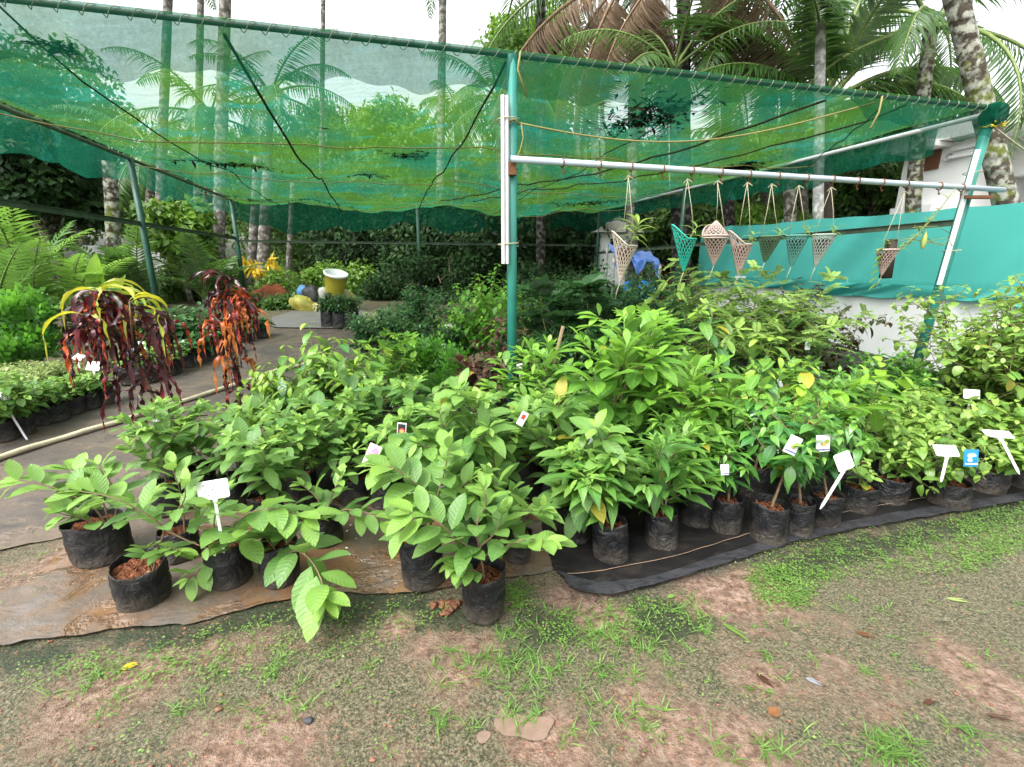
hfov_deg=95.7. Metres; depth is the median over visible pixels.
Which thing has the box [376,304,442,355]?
potted plant
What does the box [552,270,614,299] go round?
undergrowth shrub
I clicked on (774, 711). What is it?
fallen leaf
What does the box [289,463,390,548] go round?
potted guava
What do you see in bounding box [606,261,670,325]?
potted plant
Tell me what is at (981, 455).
potted plant
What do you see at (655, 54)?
coconut palm
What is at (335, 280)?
bucket
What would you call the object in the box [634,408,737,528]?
potted plant
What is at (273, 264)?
withered leaves
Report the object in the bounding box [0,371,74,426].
potted shrub
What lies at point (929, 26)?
coconut palm
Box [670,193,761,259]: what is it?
broadleaf tree
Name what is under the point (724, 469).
picture card
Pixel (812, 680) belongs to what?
fallen leaf
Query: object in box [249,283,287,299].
earth bank
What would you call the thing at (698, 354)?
potted plant
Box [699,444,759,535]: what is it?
potted plant
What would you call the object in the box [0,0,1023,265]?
sky
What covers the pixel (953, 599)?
fallen leaf
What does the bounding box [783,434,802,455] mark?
picture card
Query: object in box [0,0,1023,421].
shade house
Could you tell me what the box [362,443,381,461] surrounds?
picture card
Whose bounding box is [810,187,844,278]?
net planter
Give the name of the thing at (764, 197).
coconut palm
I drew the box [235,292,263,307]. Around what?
undergrowth shrub
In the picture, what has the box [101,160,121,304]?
bare trunk
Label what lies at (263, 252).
bare trunk
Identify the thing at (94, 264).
broad palm leaf
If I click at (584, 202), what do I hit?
leaf litter
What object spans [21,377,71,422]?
potted shrub
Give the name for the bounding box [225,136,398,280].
broadleaf tree
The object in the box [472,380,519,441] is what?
potted guava
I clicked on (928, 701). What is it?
fallen leaf
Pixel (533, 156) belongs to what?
broadleaf tree
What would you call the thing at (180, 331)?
potted plant
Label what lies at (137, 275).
clumping palm
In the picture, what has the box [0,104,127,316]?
broadleaf tree
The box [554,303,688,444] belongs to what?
potted plant
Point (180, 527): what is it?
potted guava
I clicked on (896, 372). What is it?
potted plant
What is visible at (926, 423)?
potted plant
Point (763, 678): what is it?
fallen leaf
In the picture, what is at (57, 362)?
potted plant
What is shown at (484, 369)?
potted plant
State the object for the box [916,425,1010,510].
potted plant
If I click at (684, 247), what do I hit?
net planter
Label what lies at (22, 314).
thuja bush
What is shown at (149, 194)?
coconut palm
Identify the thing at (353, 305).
potted plant
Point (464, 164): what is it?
broadleaf tree
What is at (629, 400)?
potted plant
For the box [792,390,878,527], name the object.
potted plant
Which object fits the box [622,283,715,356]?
potted plant
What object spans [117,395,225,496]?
potted guava
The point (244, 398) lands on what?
potted plant
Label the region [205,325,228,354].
potted plant
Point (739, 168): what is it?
leaf litter
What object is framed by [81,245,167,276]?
yard wall
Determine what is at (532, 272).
undergrowth shrub
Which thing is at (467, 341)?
potted plant
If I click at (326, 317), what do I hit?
potted plant
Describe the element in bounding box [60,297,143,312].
undergrowth shrub
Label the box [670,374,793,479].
potted plant
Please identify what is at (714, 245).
net planter
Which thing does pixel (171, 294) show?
undergrowth shrub
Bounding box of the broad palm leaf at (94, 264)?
[64,253,125,339]
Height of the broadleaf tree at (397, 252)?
5.217 m
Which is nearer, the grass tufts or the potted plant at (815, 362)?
the grass tufts
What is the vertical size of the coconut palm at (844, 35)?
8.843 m
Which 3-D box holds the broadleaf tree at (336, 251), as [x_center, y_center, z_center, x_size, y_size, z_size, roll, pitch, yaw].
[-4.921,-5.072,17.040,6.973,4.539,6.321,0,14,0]
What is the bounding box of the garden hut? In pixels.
[591,220,643,298]
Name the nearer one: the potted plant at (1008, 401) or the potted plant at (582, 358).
the potted plant at (1008, 401)
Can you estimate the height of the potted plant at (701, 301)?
1.542 m
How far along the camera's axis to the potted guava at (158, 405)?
2.76 m
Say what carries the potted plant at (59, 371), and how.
on the woven mat at (22, 519)
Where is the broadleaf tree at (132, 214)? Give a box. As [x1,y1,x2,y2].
[123,200,221,295]
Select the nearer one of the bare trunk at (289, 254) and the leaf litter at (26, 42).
the leaf litter at (26, 42)
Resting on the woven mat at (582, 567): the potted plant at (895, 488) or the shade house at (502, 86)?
the potted plant at (895, 488)
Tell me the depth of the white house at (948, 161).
9.22 m
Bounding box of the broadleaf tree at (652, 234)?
[638,208,702,269]
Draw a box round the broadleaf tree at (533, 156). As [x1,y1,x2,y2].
[473,103,590,193]
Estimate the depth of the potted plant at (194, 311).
8.11 m
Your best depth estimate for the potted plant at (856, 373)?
3.85 m
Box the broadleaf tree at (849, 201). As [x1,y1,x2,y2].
[810,161,903,217]
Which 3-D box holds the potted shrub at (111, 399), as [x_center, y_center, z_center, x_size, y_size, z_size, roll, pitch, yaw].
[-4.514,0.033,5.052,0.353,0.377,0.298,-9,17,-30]
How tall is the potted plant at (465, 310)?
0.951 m
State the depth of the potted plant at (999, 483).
3.04 m
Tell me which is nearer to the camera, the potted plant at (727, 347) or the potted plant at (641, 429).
the potted plant at (641, 429)
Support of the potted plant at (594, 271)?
on the woven mat at (582, 567)
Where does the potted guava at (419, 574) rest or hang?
on the plastic sheet
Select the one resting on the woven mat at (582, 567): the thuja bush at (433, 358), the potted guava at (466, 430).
the thuja bush at (433, 358)
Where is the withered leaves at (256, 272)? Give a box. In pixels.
[244,259,266,279]
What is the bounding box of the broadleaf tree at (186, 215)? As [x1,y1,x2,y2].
[131,193,221,304]
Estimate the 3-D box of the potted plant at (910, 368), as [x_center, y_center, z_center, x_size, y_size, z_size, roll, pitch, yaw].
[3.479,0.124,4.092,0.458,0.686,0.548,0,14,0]
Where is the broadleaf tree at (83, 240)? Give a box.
[0,39,178,264]
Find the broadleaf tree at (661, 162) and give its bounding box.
[639,135,717,262]
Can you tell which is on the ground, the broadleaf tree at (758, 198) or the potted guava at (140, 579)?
the broadleaf tree at (758, 198)
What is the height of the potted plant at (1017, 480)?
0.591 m
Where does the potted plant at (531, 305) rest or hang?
on the woven mat at (582, 567)
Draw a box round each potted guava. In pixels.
[0,450,167,568]
[45,467,220,613]
[106,396,210,517]
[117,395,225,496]
[147,451,225,564]
[159,403,281,510]
[169,479,342,601]
[212,403,328,529]
[215,395,286,476]
[230,382,318,468]
[252,506,356,642]
[266,398,367,504]
[286,374,383,480]
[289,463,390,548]
[305,408,368,506]
[319,351,428,473]
[355,429,481,592]
[356,373,467,478]
[361,425,401,509]
[364,398,439,509]
[386,471,576,624]
[391,367,519,538]
[426,447,508,557]
[429,382,476,442]
[454,405,530,490]
[455,446,564,564]
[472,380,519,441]
[502,375,594,514]
[507,387,563,486]
[508,368,597,473]
[535,409,644,544]
[544,353,602,426]
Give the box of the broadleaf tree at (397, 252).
[350,175,589,296]
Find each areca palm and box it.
[155,0,217,207]
[193,0,203,289]
[208,0,230,296]
[319,0,325,247]
[561,0,604,168]
[562,2,626,262]
[566,1,598,173]
[622,0,670,191]
[769,0,825,218]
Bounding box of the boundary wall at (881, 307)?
[692,276,1020,370]
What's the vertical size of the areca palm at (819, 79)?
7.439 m
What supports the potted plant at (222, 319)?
on the woven mat at (22, 519)
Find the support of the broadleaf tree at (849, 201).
on the ground
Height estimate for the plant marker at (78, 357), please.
0.470 m
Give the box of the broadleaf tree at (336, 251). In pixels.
[275,183,435,279]
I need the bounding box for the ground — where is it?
[0,266,1023,766]
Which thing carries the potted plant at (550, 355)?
on the woven mat at (582, 567)
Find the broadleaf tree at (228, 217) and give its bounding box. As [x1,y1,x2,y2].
[176,130,280,245]
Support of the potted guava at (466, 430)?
on the plastic sheet
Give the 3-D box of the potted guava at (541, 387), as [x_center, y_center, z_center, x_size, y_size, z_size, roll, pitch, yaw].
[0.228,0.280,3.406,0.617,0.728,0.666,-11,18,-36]
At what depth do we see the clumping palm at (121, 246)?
8.74 m
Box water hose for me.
[0,360,317,460]
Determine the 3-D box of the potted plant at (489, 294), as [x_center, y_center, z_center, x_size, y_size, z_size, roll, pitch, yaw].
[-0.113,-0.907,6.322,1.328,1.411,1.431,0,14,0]
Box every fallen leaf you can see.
[122,662,136,669]
[722,623,751,642]
[756,674,774,687]
[768,706,780,716]
[806,677,820,685]
[856,631,874,637]
[922,698,934,704]
[946,597,970,602]
[987,713,1016,721]
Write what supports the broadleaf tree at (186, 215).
on the ground
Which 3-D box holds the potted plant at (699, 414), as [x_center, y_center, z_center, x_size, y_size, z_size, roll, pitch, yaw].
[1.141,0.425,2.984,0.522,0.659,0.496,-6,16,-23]
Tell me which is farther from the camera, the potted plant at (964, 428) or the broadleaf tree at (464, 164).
the broadleaf tree at (464, 164)
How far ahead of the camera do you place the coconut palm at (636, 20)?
9.81 m
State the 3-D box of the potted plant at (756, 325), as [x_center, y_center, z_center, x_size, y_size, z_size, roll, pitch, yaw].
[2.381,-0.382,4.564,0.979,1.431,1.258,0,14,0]
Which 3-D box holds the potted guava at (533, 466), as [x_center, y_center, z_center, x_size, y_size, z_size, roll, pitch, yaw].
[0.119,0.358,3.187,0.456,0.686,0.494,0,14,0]
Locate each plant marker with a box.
[0,392,27,439]
[72,354,84,369]
[86,361,99,374]
[196,478,229,552]
[820,451,853,508]
[933,445,959,481]
[963,389,979,408]
[982,429,1019,474]
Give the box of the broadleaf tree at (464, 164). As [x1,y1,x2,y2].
[428,142,489,194]
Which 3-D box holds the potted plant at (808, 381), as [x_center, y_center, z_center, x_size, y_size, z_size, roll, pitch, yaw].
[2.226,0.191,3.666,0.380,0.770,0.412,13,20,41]
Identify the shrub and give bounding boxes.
[0,370,38,442]
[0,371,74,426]
[0,373,44,435]
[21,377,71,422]
[52,372,90,414]
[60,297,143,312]
[62,374,102,409]
[81,371,115,404]
[112,341,161,384]
[131,258,199,305]
[140,345,179,375]
[153,342,189,373]
[160,255,245,300]
[195,257,296,300]
[235,249,298,285]
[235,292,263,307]
[247,264,351,296]
[259,292,294,310]
[309,257,378,297]
[353,272,425,300]
[366,246,491,304]
[442,272,524,297]
[496,256,580,302]
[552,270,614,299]
[638,265,670,301]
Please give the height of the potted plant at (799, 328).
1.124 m
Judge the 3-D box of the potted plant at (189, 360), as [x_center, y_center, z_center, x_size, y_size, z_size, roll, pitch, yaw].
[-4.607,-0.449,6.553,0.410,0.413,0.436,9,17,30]
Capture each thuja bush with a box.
[0,281,75,368]
[398,331,473,402]
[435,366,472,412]
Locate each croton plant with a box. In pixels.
[42,278,195,476]
[185,269,269,447]
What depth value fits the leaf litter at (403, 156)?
6.00 m
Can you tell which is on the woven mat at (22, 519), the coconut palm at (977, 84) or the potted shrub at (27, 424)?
the potted shrub at (27, 424)
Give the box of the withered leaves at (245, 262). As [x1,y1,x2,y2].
[237,255,253,273]
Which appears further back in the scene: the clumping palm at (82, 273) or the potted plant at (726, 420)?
the clumping palm at (82, 273)
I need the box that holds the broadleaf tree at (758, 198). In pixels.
[750,85,888,213]
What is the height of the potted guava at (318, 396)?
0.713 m
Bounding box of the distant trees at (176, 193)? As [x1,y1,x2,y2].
[30,73,1015,264]
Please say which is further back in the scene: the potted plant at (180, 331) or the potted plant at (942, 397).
the potted plant at (180, 331)
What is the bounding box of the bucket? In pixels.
[323,269,348,295]
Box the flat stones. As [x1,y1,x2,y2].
[494,708,553,740]
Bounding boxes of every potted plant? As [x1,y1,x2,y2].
[0,360,30,377]
[0,363,64,398]
[18,360,61,399]
[25,360,52,376]
[39,364,76,392]
[50,359,65,367]
[61,365,88,381]
[75,366,102,388]
[134,322,150,352]
[137,320,175,355]
[155,305,189,331]
[165,314,197,339]
[173,337,203,367]
[174,302,208,332]
[177,307,215,345]
[186,329,215,360]
[202,310,223,325]
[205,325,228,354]
[232,322,252,341]
[235,366,335,420]
[242,321,372,450]
[254,317,275,337]
[312,291,335,326]
[319,346,388,443]
[326,293,346,328]
[327,295,364,328]
[342,301,418,373]
[346,327,421,414]
[347,312,396,366]
[362,307,388,322]
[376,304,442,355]
[381,286,425,357]
[382,342,424,406]
[396,283,475,339]
[418,322,470,351]
[431,305,503,359]
[442,299,492,350]
[446,271,519,378]
[449,353,496,414]
[452,264,549,366]
[469,346,517,415]
[470,317,535,402]
[475,348,568,449]
[486,292,552,349]
[495,326,572,386]
[501,334,576,430]
[517,273,598,376]
[517,291,582,360]
[521,258,609,353]
[539,411,643,483]
[540,444,652,564]
[548,271,623,376]
[554,286,618,356]
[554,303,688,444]
[555,263,661,349]
[556,326,601,388]
[581,332,646,367]
[588,277,666,342]
[598,303,703,457]
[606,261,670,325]
[612,366,667,435]
[612,397,672,503]
[621,419,724,550]
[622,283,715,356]
[633,364,675,427]
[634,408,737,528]
[637,312,703,364]
[638,258,786,378]
[641,350,746,454]
[644,350,711,422]
[645,264,706,345]
[647,407,731,497]
[670,301,743,358]
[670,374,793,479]
[671,345,717,389]
[676,293,742,402]
[687,314,756,372]
[690,390,743,466]
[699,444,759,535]
[701,270,813,398]
[703,412,740,488]
[705,291,814,386]
[712,363,765,424]
[729,335,790,459]
[729,388,801,497]
[735,302,827,386]
[736,393,843,545]
[741,265,875,414]
[741,356,799,434]
[759,402,825,539]
[770,359,820,450]
[771,389,821,488]
[775,355,831,414]
[779,277,851,369]
[788,356,912,484]
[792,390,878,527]
[800,385,868,468]
[803,314,892,378]
[813,374,866,410]
[818,371,847,390]
[826,365,888,446]
[836,346,914,426]
[838,457,882,514]
[850,399,935,480]
[858,391,935,454]
[863,386,982,472]
[872,419,951,505]
[874,357,932,417]
[878,377,1006,469]
[880,275,1023,413]
[886,364,940,390]
[895,384,954,418]
[898,359,962,421]
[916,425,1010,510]
[925,273,1023,421]
[933,333,1017,427]
[937,286,1023,423]
[937,363,1000,408]
[952,403,1017,462]
[963,421,1023,494]
[984,387,1023,422]
[985,389,1023,457]
[989,399,1023,488]
[1009,400,1023,411]
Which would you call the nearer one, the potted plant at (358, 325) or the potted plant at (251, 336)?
the potted plant at (358, 325)
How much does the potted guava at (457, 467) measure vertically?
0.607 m
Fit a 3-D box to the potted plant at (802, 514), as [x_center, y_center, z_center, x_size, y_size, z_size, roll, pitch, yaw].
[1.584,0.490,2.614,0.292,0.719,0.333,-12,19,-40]
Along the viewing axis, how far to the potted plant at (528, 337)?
5.43 m
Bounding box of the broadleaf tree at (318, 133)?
[275,100,382,173]
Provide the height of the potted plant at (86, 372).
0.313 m
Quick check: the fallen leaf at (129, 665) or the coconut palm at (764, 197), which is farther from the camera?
the coconut palm at (764, 197)
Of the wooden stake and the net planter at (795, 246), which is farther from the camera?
the net planter at (795, 246)
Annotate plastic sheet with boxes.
[0,488,552,644]
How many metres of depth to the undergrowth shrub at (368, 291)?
13.60 m
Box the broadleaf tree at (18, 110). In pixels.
[0,101,42,119]
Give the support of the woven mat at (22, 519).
on the ground
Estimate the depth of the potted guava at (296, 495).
2.89 m
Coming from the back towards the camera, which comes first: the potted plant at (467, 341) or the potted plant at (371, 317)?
the potted plant at (371, 317)
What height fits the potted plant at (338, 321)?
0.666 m
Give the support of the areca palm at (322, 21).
on the ground
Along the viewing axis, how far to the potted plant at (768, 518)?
2.48 m
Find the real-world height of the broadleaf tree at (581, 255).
4.996 m
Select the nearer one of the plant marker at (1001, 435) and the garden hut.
the plant marker at (1001, 435)
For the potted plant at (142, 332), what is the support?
on the woven mat at (22, 519)
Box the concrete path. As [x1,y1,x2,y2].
[272,309,399,327]
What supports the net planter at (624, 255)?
hanging from the hanging pipe
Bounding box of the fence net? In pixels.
[697,203,1023,306]
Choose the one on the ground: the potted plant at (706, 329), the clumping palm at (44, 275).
the clumping palm at (44, 275)
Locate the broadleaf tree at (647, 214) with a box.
[555,183,670,271]
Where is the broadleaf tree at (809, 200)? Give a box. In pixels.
[769,188,867,218]
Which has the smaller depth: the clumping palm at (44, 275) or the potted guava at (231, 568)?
the potted guava at (231, 568)
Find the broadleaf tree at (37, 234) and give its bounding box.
[0,47,108,267]
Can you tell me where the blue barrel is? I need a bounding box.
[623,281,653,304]
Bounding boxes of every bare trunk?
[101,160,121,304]
[245,160,260,292]
[254,171,271,290]
[285,186,293,289]
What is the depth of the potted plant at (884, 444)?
3.18 m
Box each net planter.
[608,175,657,299]
[671,178,710,288]
[702,180,728,282]
[728,182,766,286]
[758,184,788,277]
[785,185,815,281]
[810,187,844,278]
[868,186,956,290]
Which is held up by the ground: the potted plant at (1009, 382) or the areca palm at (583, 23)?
the areca palm at (583, 23)
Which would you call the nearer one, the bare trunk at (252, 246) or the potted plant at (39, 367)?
the potted plant at (39, 367)
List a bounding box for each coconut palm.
[56,105,212,209]
[104,60,300,290]
[182,28,356,238]
[423,0,446,255]
[423,81,486,189]
[443,39,579,178]
[445,0,676,300]
[478,0,586,256]
[487,0,676,281]
[560,0,811,303]
[607,0,805,303]
[650,0,811,226]
[659,0,1005,217]
[691,114,841,218]
[693,1,911,221]
[734,2,918,216]
[769,0,1023,212]
[942,0,1020,205]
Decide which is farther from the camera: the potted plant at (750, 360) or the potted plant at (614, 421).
the potted plant at (750, 360)
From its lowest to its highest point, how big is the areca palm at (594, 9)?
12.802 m
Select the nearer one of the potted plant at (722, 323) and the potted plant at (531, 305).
the potted plant at (722, 323)
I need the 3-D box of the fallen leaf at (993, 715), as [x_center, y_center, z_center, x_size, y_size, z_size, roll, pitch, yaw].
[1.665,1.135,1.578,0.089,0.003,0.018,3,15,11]
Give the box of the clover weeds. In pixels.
[0,501,1023,766]
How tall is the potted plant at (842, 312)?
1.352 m
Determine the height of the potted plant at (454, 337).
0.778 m
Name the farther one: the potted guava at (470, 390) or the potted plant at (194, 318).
the potted plant at (194, 318)
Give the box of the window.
[924,149,942,170]
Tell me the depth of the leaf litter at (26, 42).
3.17 m
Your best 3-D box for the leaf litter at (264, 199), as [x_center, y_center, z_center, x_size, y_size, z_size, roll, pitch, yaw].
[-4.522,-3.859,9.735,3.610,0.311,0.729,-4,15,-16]
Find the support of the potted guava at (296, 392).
on the woven mat at (582, 567)
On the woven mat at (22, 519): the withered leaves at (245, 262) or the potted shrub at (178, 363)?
the potted shrub at (178, 363)
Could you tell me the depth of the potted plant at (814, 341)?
4.37 m
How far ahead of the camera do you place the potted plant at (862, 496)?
2.83 m
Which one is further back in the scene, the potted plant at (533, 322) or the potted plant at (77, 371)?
the potted plant at (533, 322)
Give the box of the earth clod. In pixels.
[430,598,462,616]
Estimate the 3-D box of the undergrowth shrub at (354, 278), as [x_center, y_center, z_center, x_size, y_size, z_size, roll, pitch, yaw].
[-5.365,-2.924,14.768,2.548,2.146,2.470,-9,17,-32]
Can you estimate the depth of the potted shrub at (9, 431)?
3.98 m
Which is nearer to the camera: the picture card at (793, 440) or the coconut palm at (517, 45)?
the picture card at (793, 440)
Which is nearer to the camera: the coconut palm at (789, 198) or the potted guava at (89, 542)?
the potted guava at (89, 542)
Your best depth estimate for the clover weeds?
2.08 m
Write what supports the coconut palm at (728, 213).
on the ground
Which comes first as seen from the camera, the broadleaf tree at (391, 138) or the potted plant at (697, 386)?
the potted plant at (697, 386)
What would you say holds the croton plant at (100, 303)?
on the woven mat at (22, 519)
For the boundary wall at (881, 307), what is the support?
on the ground
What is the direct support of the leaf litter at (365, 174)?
on the shade house at (502, 86)
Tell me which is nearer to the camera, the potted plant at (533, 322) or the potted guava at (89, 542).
the potted guava at (89, 542)
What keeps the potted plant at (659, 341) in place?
on the woven mat at (582, 567)
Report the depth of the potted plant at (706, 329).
3.60 m
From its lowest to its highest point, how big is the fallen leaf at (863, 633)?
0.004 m
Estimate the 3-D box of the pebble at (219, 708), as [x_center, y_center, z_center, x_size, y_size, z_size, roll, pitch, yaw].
[-1.020,1.130,1.607,0.026,0.013,0.018,0,14,0]
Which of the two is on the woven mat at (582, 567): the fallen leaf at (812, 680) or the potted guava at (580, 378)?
the potted guava at (580, 378)
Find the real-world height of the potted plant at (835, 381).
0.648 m
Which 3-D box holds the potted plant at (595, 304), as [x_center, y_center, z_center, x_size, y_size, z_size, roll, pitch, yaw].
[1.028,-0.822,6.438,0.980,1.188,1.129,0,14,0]
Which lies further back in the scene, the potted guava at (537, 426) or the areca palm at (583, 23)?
the areca palm at (583, 23)
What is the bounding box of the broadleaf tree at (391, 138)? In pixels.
[346,95,450,189]
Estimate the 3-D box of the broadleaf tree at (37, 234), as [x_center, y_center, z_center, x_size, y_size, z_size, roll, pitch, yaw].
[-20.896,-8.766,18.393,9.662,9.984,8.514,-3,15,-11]
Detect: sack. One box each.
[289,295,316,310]
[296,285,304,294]
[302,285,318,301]
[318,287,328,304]
[331,289,355,301]
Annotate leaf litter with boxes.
[20,37,75,51]
[171,158,282,174]
[201,189,349,206]
[347,172,388,179]
[394,150,438,158]
[533,198,617,206]
[587,80,732,137]
[700,159,771,175]
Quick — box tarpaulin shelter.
[605,244,661,302]
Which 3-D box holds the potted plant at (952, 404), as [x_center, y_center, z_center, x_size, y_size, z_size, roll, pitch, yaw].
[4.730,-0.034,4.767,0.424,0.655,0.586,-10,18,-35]
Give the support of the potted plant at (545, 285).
on the woven mat at (582, 567)
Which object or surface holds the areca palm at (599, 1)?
on the ground
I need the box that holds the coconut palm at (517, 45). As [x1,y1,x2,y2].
[478,0,586,256]
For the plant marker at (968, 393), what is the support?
in the potted plant at (981, 455)
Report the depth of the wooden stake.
3.77 m
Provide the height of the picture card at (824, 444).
0.092 m
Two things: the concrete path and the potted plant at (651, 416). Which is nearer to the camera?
the potted plant at (651, 416)
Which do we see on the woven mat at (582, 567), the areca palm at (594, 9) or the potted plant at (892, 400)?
the potted plant at (892, 400)
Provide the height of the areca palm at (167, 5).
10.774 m
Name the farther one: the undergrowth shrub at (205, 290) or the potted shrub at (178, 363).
the undergrowth shrub at (205, 290)
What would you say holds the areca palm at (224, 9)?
on the ground
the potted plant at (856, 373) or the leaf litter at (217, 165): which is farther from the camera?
the leaf litter at (217, 165)
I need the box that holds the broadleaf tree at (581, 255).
[473,167,646,286]
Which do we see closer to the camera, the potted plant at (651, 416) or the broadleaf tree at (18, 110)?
the potted plant at (651, 416)
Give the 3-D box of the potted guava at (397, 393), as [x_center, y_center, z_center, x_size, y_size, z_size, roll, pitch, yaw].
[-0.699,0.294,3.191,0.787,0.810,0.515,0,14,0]
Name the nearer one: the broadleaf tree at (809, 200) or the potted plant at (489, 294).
the potted plant at (489, 294)
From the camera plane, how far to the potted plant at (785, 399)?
3.20 m
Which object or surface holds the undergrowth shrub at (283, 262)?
on the ground
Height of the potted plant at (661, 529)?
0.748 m
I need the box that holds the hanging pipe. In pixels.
[510,155,1006,195]
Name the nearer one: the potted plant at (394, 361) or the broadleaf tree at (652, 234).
the potted plant at (394, 361)
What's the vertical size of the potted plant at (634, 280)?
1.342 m
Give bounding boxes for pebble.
[215,706,221,711]
[303,716,313,724]
[477,731,490,742]
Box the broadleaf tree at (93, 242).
[14,217,103,252]
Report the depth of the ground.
1.74 m
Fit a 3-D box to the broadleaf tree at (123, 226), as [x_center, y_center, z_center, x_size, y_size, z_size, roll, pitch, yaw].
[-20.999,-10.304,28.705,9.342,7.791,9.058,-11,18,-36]
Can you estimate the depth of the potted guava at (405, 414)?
2.71 m
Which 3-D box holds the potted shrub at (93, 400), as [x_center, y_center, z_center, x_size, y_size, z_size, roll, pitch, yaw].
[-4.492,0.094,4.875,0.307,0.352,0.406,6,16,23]
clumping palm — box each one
[0,206,156,302]
[0,242,58,291]
[0,253,136,302]
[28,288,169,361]
[30,244,130,288]
[61,225,163,321]
[154,232,269,309]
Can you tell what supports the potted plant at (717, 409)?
on the woven mat at (582, 567)
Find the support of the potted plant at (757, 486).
on the woven mat at (582, 567)
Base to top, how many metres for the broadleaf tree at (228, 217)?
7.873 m
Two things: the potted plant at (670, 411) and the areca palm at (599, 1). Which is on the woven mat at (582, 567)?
the potted plant at (670, 411)
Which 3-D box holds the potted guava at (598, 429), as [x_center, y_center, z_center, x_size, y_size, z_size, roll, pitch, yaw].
[0.381,0.505,2.466,0.535,0.763,0.537,-13,19,-41]
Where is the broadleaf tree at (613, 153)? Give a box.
[587,124,649,178]
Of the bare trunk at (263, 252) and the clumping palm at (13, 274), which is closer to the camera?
the clumping palm at (13, 274)
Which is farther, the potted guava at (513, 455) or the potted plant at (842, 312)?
the potted plant at (842, 312)
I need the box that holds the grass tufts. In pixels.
[31,517,1023,766]
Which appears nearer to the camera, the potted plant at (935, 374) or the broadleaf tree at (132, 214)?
the potted plant at (935, 374)
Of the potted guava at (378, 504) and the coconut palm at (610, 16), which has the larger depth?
the coconut palm at (610, 16)
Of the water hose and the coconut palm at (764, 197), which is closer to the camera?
the water hose
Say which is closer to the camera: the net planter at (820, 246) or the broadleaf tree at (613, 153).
the net planter at (820, 246)
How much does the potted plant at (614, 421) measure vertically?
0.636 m
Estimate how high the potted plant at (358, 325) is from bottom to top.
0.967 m
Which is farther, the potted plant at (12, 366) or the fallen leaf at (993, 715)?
the potted plant at (12, 366)
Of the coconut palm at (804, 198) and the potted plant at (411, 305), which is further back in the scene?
the coconut palm at (804, 198)
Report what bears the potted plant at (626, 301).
on the woven mat at (582, 567)
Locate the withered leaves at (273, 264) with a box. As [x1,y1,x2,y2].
[264,252,280,272]
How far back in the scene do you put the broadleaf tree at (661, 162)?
19.08 m
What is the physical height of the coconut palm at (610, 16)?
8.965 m
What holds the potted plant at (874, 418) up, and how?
on the woven mat at (582, 567)
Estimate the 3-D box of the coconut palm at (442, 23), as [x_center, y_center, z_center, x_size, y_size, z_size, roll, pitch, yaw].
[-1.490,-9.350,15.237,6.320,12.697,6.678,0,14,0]
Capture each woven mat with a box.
[0,324,393,549]
[249,323,1023,606]
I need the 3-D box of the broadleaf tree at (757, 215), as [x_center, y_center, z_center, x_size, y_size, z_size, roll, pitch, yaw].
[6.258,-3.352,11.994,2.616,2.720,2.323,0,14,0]
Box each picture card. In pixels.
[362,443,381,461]
[397,422,405,432]
[516,411,527,425]
[720,464,728,474]
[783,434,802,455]
[805,339,809,349]
[816,434,829,451]
[963,449,978,466]
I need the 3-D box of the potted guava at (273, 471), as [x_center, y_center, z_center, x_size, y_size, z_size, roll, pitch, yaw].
[-1.379,0.489,2.621,0.594,0.717,0.666,0,14,0]
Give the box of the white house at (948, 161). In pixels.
[889,108,1023,214]
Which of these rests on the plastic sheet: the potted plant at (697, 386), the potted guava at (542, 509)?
the potted guava at (542, 509)
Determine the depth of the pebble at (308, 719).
1.56 m
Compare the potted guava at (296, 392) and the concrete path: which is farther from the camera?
the concrete path
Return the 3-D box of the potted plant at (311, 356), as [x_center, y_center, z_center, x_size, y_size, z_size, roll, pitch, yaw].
[-1.667,0.016,3.783,1.045,1.051,0.737,-10,18,-35]
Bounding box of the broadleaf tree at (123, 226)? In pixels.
[117,160,240,264]
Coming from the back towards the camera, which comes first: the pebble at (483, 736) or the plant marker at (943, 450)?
the plant marker at (943, 450)
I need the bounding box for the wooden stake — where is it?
[548,326,564,377]
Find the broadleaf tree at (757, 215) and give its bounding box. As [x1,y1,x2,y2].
[714,199,811,226]
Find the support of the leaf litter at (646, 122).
on the shade house at (502, 86)
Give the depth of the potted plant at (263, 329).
8.13 m
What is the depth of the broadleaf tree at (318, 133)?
21.51 m
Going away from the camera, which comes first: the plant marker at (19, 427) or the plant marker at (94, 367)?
the plant marker at (19, 427)
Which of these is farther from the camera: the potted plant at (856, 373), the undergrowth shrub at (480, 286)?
the undergrowth shrub at (480, 286)
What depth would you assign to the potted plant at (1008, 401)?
4.03 m
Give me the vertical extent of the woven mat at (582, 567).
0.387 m
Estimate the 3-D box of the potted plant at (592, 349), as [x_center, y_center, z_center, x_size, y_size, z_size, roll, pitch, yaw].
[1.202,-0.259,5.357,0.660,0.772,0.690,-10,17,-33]
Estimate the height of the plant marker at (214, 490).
0.349 m
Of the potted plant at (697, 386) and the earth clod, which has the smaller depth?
the earth clod

